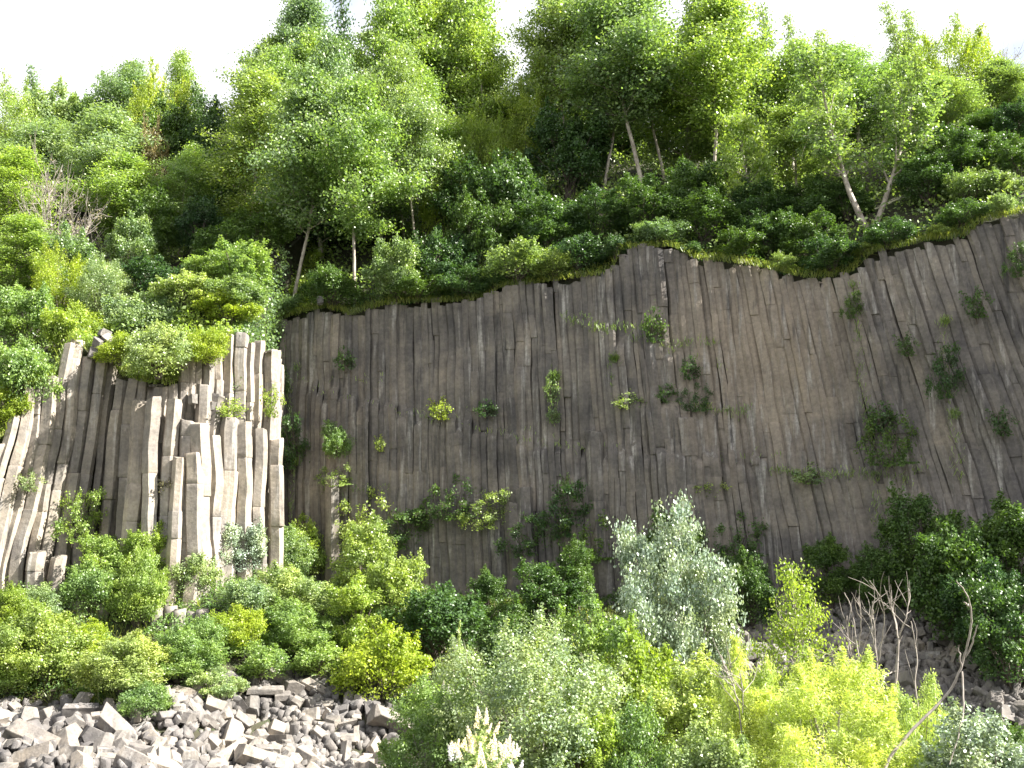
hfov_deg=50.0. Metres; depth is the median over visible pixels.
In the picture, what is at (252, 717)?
basalt block
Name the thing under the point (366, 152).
poplar tree
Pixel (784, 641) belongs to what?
young birch
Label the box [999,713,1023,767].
shrub
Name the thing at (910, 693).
basalt block
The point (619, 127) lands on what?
poplar tree
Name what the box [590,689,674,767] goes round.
leafy bush
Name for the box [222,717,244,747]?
basalt block
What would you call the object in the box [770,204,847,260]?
shrub
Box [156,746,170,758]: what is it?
basalt block
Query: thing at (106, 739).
basalt block
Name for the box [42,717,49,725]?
basalt block
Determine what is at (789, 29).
slender tree
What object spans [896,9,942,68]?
slender tree
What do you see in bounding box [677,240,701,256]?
bush
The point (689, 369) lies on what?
cliff plant
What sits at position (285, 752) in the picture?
basalt block
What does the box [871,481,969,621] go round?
shrub
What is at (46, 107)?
shrub
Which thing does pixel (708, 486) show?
cliff plant
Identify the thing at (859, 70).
leafy tree
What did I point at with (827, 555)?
shrub
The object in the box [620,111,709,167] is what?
leafy tree
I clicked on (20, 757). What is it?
basalt block
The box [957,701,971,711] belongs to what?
basalt block
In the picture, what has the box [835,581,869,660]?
bare tree
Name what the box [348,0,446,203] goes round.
poplar tree
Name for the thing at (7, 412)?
bush
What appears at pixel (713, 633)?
shrub
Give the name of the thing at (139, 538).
shrub
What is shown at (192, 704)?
basalt block
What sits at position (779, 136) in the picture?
poplar tree
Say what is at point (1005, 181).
bush
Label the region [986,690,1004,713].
basalt block
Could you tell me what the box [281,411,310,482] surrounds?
cliff plant
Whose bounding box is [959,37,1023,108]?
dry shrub
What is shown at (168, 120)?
shrub
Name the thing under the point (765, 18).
slender tree
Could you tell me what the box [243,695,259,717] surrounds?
basalt block
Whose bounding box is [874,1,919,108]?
slender tree
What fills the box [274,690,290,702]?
basalt block
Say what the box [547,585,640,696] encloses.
shrub
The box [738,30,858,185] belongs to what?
poplar tree
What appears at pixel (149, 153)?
feathery shrub
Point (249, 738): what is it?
basalt block
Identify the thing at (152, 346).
cliff plant
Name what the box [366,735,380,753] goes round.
basalt block
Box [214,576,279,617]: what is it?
bush
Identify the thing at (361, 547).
shrub
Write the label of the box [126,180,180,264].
shrub
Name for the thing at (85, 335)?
undergrowth
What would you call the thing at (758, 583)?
shrub
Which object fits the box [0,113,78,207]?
poplar tree
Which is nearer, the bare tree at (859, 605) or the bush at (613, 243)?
the bare tree at (859, 605)
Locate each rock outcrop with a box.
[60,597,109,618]
[129,605,213,629]
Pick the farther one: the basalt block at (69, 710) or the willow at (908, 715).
the basalt block at (69, 710)
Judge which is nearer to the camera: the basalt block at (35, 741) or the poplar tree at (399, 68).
the basalt block at (35, 741)
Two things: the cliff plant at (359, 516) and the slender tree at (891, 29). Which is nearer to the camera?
the cliff plant at (359, 516)
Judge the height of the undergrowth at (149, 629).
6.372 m
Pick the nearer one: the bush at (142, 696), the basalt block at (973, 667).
the bush at (142, 696)
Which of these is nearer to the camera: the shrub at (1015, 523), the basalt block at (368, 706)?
the basalt block at (368, 706)
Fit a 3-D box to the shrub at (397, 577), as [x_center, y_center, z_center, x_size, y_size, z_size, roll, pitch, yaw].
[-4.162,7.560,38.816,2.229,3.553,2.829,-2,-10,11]
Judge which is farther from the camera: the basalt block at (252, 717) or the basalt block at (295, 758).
the basalt block at (252, 717)
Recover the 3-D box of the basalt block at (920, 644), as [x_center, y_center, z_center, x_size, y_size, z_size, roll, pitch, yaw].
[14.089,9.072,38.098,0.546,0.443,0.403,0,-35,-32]
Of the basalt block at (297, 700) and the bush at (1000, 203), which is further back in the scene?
the bush at (1000, 203)
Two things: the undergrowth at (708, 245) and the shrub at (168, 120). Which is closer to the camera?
the undergrowth at (708, 245)
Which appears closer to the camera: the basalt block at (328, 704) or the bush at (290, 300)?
the basalt block at (328, 704)
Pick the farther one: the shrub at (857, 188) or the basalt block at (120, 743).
the shrub at (857, 188)
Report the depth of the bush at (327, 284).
48.75 m
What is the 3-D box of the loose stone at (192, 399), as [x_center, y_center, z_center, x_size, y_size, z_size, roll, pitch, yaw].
[-11.483,0.577,39.597,0.375,0.373,0.341,-17,-20,34]
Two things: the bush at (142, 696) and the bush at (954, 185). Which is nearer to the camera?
the bush at (142, 696)
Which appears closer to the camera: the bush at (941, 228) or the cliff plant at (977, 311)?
the cliff plant at (977, 311)
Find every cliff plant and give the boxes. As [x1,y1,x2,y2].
[13,468,46,493]
[49,486,107,552]
[91,330,133,366]
[118,317,197,379]
[157,473,172,496]
[188,325,231,366]
[216,393,248,421]
[259,383,286,422]
[269,308,286,342]
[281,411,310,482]
[283,364,290,397]
[313,462,353,490]
[319,419,356,458]
[332,345,356,375]
[334,486,395,538]
[369,506,433,550]
[373,434,384,454]
[400,503,439,527]
[419,473,482,527]
[426,395,453,422]
[457,489,512,536]
[473,397,499,419]
[493,510,559,563]
[534,478,593,543]
[542,365,560,407]
[545,403,561,427]
[548,504,616,568]
[559,472,574,486]
[610,390,642,408]
[639,302,668,345]
[654,379,678,403]
[674,382,715,415]
[678,350,702,380]
[693,481,731,497]
[713,510,768,564]
[784,462,835,487]
[838,290,864,320]
[853,408,921,480]
[863,394,902,434]
[892,331,921,361]
[923,342,965,410]
[958,284,994,323]
[985,405,1019,440]
[1000,240,1023,279]
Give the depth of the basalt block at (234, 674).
34.07 m
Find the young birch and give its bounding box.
[729,557,883,746]
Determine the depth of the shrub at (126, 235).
49.28 m
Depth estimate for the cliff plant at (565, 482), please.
44.89 m
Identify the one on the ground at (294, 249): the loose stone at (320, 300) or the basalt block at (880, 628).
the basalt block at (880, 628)
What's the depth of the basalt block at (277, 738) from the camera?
31.92 m
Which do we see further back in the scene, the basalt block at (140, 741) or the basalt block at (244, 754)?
the basalt block at (244, 754)
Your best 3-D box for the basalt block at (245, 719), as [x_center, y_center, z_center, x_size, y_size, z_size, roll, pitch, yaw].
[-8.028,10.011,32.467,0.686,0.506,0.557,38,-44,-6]
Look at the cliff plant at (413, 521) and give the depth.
45.72 m
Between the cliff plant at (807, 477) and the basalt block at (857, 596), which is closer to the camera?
the basalt block at (857, 596)
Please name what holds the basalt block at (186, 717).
on the ground at (294, 249)
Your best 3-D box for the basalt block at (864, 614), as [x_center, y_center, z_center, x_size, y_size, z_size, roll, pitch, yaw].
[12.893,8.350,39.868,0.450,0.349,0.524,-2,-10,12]
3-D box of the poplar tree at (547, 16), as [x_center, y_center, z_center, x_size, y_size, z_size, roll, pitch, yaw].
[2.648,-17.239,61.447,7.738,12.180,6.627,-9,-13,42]
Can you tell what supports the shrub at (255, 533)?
on the cliff spur
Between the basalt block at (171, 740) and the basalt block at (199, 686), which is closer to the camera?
the basalt block at (171, 740)
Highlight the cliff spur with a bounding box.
[0,332,285,608]
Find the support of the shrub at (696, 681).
on the ground at (294, 249)
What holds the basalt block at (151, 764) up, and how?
on the ground at (294, 249)
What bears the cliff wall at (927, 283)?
on the ground at (294, 249)
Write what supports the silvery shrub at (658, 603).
on the ground at (294, 249)
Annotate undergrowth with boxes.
[0,85,1023,419]
[0,278,317,584]
[1,564,400,703]
[129,240,326,383]
[232,245,291,389]
[322,191,1023,311]
[392,586,1023,766]
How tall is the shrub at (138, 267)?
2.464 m
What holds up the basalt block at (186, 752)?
on the ground at (294, 249)
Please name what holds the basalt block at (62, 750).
on the ground at (294, 249)
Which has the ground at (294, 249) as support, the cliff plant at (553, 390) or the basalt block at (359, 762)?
the basalt block at (359, 762)
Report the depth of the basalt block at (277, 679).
35.17 m
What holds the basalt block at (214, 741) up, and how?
on the ground at (294, 249)
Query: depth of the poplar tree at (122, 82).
69.06 m
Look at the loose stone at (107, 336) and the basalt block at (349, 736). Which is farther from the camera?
the loose stone at (107, 336)
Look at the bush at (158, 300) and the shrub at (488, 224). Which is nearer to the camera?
the bush at (158, 300)
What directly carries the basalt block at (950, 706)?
on the ground at (294, 249)
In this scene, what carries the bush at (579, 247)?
on the ground at (294, 249)
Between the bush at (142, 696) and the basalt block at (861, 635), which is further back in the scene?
the basalt block at (861, 635)
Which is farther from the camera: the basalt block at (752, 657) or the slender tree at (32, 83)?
the slender tree at (32, 83)
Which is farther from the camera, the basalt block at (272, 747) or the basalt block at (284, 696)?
the basalt block at (284, 696)
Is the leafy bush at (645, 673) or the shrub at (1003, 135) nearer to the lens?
the leafy bush at (645, 673)
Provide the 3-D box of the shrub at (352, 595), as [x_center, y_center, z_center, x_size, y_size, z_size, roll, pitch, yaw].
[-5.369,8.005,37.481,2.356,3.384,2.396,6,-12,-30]
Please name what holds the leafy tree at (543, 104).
on the ground at (294, 249)
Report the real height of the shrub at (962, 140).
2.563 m
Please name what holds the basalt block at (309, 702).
on the ground at (294, 249)
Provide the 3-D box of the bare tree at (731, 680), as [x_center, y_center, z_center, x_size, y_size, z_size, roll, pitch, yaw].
[4.459,7.707,23.090,0.961,4.870,1.400,9,-13,-41]
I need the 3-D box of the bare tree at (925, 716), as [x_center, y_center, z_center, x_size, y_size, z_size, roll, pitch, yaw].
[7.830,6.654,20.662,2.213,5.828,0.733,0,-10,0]
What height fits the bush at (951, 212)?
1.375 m
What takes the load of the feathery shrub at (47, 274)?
on the ground at (294, 249)
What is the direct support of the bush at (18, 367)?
on the ground at (294, 249)
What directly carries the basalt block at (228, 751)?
on the ground at (294, 249)
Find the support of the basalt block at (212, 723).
on the ground at (294, 249)
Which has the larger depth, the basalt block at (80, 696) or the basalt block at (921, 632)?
the basalt block at (921, 632)
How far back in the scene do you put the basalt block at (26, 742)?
27.80 m
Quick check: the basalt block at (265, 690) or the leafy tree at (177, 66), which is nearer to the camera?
the basalt block at (265, 690)
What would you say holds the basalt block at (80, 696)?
on the ground at (294, 249)
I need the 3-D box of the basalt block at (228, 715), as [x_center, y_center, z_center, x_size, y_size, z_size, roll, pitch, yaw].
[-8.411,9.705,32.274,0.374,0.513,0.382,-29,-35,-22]
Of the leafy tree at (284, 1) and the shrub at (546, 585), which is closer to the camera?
the shrub at (546, 585)
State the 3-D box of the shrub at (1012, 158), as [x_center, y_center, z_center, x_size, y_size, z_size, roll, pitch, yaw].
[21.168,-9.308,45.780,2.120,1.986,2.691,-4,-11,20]
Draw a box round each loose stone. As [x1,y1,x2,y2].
[87,346,97,360]
[92,336,104,349]
[97,328,111,336]
[101,333,113,341]
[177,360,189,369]
[188,394,197,404]
[210,401,216,409]
[317,296,323,304]
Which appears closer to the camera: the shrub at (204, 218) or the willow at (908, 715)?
the willow at (908, 715)
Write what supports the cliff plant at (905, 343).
attached to the cliff wall at (927, 283)
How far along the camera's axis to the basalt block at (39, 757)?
26.65 m
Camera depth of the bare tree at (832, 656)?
25.14 m
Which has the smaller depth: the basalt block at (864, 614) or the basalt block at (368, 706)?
the basalt block at (368, 706)
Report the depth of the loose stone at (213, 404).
39.81 m
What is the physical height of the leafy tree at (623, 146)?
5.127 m
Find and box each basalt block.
[0,698,8,706]
[0,709,9,723]
[0,762,18,767]
[2,718,60,743]
[3,738,19,749]
[8,699,21,709]
[11,741,52,767]
[20,706,39,721]
[20,738,31,744]
[28,719,44,729]
[29,699,42,706]
[31,738,55,750]
[36,753,49,761]
[38,704,57,720]
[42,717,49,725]
[51,719,64,733]
[54,722,82,739]
[57,727,79,749]
[58,745,71,754]
[62,703,98,716]
[64,746,92,761]
[65,714,84,727]
[70,750,93,767]
[72,692,93,703]
[80,725,104,742]
[90,711,101,721]
[93,732,114,753]
[95,752,116,760]
[96,702,137,741]
[96,746,114,753]
[103,698,114,706]
[112,737,132,748]
[112,745,151,767]
[113,701,137,712]
[113,730,128,740]
[127,739,144,746]
[129,707,142,722]
[129,742,155,751]
[140,745,156,754]
[141,727,159,744]
[145,762,154,767]
[146,753,182,767]
[152,737,166,748]
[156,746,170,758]
[163,735,177,745]
[171,685,196,694]
[171,750,182,765]
[172,703,185,710]
[176,746,199,762]
[180,712,196,723]
[182,759,201,767]
[187,699,201,710]
[192,682,207,690]
[199,755,209,762]
[204,712,216,728]
[205,694,227,711]
[205,756,228,767]
[207,733,221,749]
[216,737,246,761]
[219,739,225,749]
[221,706,233,720]
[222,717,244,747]
[225,670,249,693]
[233,696,247,713]
[234,709,253,730]
[234,744,276,764]
[242,734,267,744]
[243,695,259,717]
[244,713,255,722]
[246,685,284,695]
[248,763,262,767]
[249,737,261,746]
[252,729,269,740]
[255,744,282,753]
[263,667,288,683]
[267,718,285,734]
[269,734,294,742]
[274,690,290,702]
[274,754,293,767]
[279,677,304,695]
[282,749,291,754]
[284,743,294,752]
[289,752,302,763]
[290,695,304,708]
[294,670,305,678]
[295,745,322,766]
[299,736,313,749]
[301,677,326,694]
[302,707,320,719]
[303,696,323,707]
[306,761,319,767]
[310,725,327,738]
[311,747,320,755]
[316,755,340,767]
[321,699,333,708]
[322,706,331,718]
[325,714,340,727]
[335,704,349,712]
[337,717,356,727]
[340,733,356,745]
[340,740,351,762]
[343,690,354,701]
[349,698,365,711]
[351,758,374,767]
[352,713,361,720]
[353,725,360,742]
[354,694,367,700]
[360,753,372,758]
[364,701,372,716]
[365,760,376,767]
[366,704,412,736]
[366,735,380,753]
[369,690,379,701]
[372,749,398,765]
[743,642,768,659]
[749,631,761,641]
[774,650,786,663]
[829,616,835,626]
[834,633,851,645]
[851,633,863,640]
[852,637,884,655]
[853,594,868,606]
[856,647,864,656]
[861,609,872,617]
[868,617,881,624]
[876,622,888,643]
[890,669,916,688]
[892,607,912,621]
[892,652,913,666]
[901,649,915,657]
[901,687,914,698]
[906,637,912,643]
[909,638,924,650]
[910,626,926,637]
[916,651,939,661]
[932,633,951,645]
[938,684,947,699]
[947,679,953,687]
[947,698,960,707]
[949,644,963,663]
[955,679,974,695]
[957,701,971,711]
[958,653,979,670]
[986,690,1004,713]
[997,704,1015,723]
[1013,700,1023,711]
[1018,719,1023,728]
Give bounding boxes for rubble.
[0,661,399,767]
[722,586,1023,738]
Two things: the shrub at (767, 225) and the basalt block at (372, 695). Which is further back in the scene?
the shrub at (767, 225)
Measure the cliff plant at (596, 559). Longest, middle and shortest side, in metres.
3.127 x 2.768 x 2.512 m
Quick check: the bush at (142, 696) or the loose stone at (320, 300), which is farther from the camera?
the loose stone at (320, 300)
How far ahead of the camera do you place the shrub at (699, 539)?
42.36 m
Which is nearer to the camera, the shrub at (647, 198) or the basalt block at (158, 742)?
the basalt block at (158, 742)
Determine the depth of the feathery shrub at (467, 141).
57.45 m
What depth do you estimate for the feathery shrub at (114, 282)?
44.96 m
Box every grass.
[0,204,1023,438]
[0,564,620,703]
[285,279,965,531]
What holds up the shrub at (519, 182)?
on the ground at (294, 249)
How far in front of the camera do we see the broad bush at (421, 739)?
26.06 m
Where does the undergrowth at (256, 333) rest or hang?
on the ground at (294, 249)
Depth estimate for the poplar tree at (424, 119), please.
52.87 m
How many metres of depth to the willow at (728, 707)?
23.82 m
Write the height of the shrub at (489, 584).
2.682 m
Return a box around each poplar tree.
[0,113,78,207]
[29,147,177,265]
[36,97,178,237]
[88,54,162,122]
[212,27,302,153]
[218,42,302,221]
[227,0,347,67]
[230,56,388,296]
[282,71,441,305]
[296,25,379,236]
[339,40,440,239]
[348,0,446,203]
[364,79,464,234]
[367,0,497,212]
[496,0,589,128]
[534,0,703,185]
[536,0,609,178]
[541,16,684,195]
[570,10,703,179]
[623,0,786,161]
[681,36,779,175]
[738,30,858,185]
[738,90,867,187]
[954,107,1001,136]
[967,54,1023,109]
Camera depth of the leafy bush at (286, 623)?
36.29 m
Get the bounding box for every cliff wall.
[273,243,931,607]
[850,210,1023,566]
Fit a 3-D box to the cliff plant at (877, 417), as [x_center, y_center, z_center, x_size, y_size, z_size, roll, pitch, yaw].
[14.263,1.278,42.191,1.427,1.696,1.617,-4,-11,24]
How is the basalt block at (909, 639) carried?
on the ground at (294, 249)
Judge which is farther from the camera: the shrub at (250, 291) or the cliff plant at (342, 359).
the cliff plant at (342, 359)
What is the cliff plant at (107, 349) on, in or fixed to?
on the cliff spur
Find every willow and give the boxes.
[710,630,809,766]
[742,644,923,767]
[882,668,961,767]
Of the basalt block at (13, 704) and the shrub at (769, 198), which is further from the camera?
the shrub at (769, 198)
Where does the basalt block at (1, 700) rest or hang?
on the ground at (294, 249)
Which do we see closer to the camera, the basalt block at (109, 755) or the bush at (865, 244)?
the basalt block at (109, 755)
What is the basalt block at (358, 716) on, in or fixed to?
on the ground at (294, 249)
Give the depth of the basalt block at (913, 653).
37.50 m
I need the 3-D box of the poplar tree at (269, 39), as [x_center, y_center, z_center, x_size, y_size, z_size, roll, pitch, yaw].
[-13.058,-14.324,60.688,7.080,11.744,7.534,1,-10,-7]
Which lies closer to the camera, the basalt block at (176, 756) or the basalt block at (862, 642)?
the basalt block at (176, 756)
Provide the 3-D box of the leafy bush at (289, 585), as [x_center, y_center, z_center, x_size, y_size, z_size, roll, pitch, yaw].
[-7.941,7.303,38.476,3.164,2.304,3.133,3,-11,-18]
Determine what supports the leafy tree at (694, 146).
on the ground at (294, 249)
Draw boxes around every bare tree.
[700,634,757,737]
[806,645,849,702]
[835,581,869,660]
[838,596,854,665]
[848,573,906,706]
[868,571,910,706]
[884,580,977,767]
[894,613,920,724]
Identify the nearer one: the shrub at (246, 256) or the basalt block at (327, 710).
the basalt block at (327, 710)
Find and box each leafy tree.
[0,141,65,234]
[129,139,226,256]
[159,45,208,117]
[185,64,295,220]
[188,77,249,181]
[191,138,247,230]
[205,122,276,214]
[250,109,367,258]
[269,0,334,33]
[291,23,353,240]
[337,0,443,137]
[339,109,425,243]
[403,0,542,140]
[404,57,483,196]
[430,0,501,111]
[438,0,522,122]
[442,16,532,171]
[507,44,584,175]
[531,77,592,136]
[583,111,659,156]
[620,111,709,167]
[632,0,742,172]
[671,115,751,175]
[824,36,905,147]
[861,43,930,131]
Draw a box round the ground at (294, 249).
[0,111,1023,767]
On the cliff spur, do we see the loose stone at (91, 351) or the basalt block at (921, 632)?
the loose stone at (91, 351)
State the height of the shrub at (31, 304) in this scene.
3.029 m
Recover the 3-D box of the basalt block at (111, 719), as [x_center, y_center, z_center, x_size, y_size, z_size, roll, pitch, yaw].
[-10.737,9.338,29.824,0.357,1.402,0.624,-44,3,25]
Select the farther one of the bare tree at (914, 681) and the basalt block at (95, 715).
the basalt block at (95, 715)
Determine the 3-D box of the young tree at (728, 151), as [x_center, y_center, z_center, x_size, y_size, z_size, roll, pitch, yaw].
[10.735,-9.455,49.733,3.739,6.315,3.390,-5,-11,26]
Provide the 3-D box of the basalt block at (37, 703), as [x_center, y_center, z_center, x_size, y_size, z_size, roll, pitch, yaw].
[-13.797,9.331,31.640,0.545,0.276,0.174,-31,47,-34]
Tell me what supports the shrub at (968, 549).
on the ground at (294, 249)
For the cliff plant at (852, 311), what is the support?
attached to the cliff wall at (786, 351)
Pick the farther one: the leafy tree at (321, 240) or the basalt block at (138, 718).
the leafy tree at (321, 240)
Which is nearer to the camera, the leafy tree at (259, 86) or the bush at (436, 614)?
the bush at (436, 614)
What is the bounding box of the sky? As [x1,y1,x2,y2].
[0,0,1023,138]
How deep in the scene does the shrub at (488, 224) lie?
49.76 m
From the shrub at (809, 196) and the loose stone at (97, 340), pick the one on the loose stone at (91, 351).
the loose stone at (97, 340)
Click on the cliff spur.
(137, 438)
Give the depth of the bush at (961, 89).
52.37 m
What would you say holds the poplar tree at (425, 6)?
on the ground at (294, 249)
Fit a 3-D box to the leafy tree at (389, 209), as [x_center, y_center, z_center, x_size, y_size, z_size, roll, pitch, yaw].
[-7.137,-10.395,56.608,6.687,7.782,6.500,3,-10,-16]
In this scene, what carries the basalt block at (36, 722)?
on the ground at (294, 249)
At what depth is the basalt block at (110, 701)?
31.22 m
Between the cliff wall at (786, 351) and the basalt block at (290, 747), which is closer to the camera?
the basalt block at (290, 747)
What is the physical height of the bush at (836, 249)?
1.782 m
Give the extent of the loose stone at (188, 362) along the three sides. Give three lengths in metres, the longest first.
0.512 x 0.467 x 0.381 m
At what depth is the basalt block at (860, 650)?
37.34 m
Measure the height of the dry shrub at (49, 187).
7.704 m
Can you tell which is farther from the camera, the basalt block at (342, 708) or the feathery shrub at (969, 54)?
the feathery shrub at (969, 54)
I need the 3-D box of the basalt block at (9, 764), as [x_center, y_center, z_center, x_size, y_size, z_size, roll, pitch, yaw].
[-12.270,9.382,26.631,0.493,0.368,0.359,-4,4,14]
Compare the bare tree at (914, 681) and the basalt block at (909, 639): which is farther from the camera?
the basalt block at (909, 639)
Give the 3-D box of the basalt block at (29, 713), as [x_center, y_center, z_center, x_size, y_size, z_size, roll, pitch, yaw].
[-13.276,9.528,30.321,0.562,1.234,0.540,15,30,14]
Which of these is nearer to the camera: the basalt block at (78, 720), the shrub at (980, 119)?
the basalt block at (78, 720)
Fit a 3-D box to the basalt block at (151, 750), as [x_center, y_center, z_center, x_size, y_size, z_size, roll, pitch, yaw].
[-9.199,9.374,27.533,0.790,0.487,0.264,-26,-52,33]
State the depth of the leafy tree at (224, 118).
64.65 m
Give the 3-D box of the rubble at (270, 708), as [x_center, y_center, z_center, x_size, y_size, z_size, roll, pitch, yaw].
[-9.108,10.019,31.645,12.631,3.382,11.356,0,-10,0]
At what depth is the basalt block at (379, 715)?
33.00 m
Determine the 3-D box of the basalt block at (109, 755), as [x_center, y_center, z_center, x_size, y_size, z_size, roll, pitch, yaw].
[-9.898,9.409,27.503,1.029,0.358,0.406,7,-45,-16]
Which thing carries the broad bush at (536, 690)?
on the ground at (294, 249)
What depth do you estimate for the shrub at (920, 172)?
46.18 m
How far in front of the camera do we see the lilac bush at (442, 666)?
30.25 m
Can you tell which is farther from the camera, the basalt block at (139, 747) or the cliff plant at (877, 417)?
the cliff plant at (877, 417)
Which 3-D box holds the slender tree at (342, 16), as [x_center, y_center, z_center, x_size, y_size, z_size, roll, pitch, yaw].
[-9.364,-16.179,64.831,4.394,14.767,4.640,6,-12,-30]
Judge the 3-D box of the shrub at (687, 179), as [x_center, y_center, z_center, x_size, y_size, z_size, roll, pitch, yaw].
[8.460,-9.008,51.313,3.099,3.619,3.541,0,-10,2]
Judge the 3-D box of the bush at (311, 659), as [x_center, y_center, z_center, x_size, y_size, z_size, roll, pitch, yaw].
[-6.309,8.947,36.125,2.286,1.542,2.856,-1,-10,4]
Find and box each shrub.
[0,68,42,181]
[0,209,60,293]
[0,280,59,348]
[12,128,114,286]
[20,75,80,148]
[22,127,91,214]
[28,239,101,311]
[35,219,109,297]
[62,70,115,150]
[62,250,134,324]
[76,528,140,591]
[88,103,132,213]
[102,208,162,278]
[120,251,185,300]
[122,519,167,581]
[125,54,192,169]
[125,109,169,220]
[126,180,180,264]
[135,89,197,220]
[169,108,224,203]
[173,194,224,254]
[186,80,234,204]
[190,218,252,257]
[196,268,268,320]
[205,235,274,292]
[220,517,269,571]
[222,205,293,252]
[289,511,328,576]
[320,568,393,657]
[327,509,397,617]
[353,547,429,636]
[358,231,426,303]
[410,223,477,297]
[418,141,479,252]
[425,139,501,237]
[444,185,520,271]
[448,98,506,191]
[462,146,559,249]
[466,565,510,637]
[473,592,545,716]
[499,76,547,184]
[505,190,595,249]
[512,556,587,628]
[523,96,618,199]
[529,680,625,767]
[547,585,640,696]
[552,533,595,612]
[564,182,625,243]
[606,488,762,683]
[613,171,683,235]
[632,643,741,762]
[644,501,709,601]
[660,181,741,249]
[663,153,727,223]
[665,707,759,767]
[681,572,742,698]
[719,544,779,628]
[728,175,803,229]
[733,206,809,261]
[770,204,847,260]
[778,172,851,228]
[796,530,866,608]
[821,175,875,221]
[846,540,908,615]
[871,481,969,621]
[882,121,954,171]
[890,148,971,206]
[900,510,1023,655]
[908,9,1002,128]
[911,696,1023,767]
[924,123,1003,177]
[931,547,1023,677]
[946,128,1019,173]
[958,568,1023,689]
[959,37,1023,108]
[962,488,1023,595]
[986,95,1023,141]
[992,134,1023,179]
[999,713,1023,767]
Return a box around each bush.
[0,333,64,404]
[0,380,34,426]
[0,580,52,635]
[0,599,103,685]
[0,655,41,694]
[5,581,68,618]
[37,298,111,353]
[46,616,123,670]
[57,557,115,616]
[63,628,186,695]
[99,288,183,335]
[102,539,171,628]
[115,678,176,717]
[142,287,196,315]
[142,623,232,682]
[147,268,225,314]
[168,549,223,592]
[178,250,240,279]
[180,663,250,697]
[184,612,235,655]
[191,287,263,325]
[208,602,268,651]
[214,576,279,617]
[228,636,293,681]
[245,559,331,618]
[260,594,336,655]
[267,524,318,572]
[272,293,306,318]
[288,633,343,677]
[298,261,367,311]
[325,608,365,648]
[325,617,434,703]
[373,578,487,660]
[375,670,487,767]
[384,265,450,303]
[414,602,635,767]
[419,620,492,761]
[436,261,498,298]
[447,706,523,767]
[474,235,554,283]
[481,271,507,290]
[526,247,575,282]
[539,231,613,276]
[579,618,706,759]
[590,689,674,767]
[603,232,627,259]
[630,216,693,248]
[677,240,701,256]
[712,223,768,259]
[763,250,798,273]
[797,230,863,274]
[850,240,873,256]
[859,215,917,250]
[887,66,1000,134]
[925,222,954,238]
[934,196,991,228]
[939,166,1001,202]
[977,168,1023,196]
[987,191,1017,216]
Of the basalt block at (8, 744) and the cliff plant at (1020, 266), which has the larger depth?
the cliff plant at (1020, 266)
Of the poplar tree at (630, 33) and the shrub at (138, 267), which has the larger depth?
the poplar tree at (630, 33)
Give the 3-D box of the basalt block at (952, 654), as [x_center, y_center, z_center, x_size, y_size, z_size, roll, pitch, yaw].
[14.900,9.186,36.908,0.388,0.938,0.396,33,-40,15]
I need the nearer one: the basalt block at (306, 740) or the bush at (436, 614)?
the basalt block at (306, 740)
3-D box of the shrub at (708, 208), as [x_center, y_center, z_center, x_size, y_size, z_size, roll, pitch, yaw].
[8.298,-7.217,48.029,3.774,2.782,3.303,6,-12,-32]
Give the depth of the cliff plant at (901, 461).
41.71 m
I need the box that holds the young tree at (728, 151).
[707,106,789,214]
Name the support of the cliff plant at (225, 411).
on the cliff spur
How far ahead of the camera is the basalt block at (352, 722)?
33.22 m
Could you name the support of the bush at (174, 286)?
on the ground at (294, 249)
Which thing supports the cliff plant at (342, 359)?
attached to the cliff wall at (786, 351)
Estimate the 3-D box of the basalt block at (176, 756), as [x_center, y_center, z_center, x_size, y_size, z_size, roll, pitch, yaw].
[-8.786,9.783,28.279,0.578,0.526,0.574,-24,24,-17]
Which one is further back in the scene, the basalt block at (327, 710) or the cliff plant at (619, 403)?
the cliff plant at (619, 403)
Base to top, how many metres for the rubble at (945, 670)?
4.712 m
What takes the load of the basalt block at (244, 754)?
on the ground at (294, 249)
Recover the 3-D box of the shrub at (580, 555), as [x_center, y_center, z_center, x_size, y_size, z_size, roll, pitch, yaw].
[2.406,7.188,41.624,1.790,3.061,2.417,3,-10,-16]
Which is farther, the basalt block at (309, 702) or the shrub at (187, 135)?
the shrub at (187, 135)
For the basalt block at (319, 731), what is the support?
on the ground at (294, 249)
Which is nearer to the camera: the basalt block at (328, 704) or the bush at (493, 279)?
the basalt block at (328, 704)
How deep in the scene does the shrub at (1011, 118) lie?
49.04 m
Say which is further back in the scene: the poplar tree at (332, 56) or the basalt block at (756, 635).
the poplar tree at (332, 56)
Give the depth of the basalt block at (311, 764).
28.86 m
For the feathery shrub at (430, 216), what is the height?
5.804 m
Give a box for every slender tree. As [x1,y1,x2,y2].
[19,60,41,122]
[327,0,362,72]
[750,2,787,173]
[778,11,806,157]
[810,27,865,135]
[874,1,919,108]
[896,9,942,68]
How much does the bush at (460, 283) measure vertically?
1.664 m
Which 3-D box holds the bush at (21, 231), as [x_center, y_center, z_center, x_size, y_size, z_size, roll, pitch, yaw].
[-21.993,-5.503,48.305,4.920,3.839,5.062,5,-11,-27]
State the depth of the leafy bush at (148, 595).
36.06 m
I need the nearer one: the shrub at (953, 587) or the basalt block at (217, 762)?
the basalt block at (217, 762)
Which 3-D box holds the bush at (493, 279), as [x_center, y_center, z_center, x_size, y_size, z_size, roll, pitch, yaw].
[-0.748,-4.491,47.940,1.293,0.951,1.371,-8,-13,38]
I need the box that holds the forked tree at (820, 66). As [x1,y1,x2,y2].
[779,31,953,228]
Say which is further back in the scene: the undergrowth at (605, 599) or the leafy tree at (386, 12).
the leafy tree at (386, 12)
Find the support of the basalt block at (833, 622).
on the ground at (294, 249)
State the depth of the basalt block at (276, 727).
32.62 m

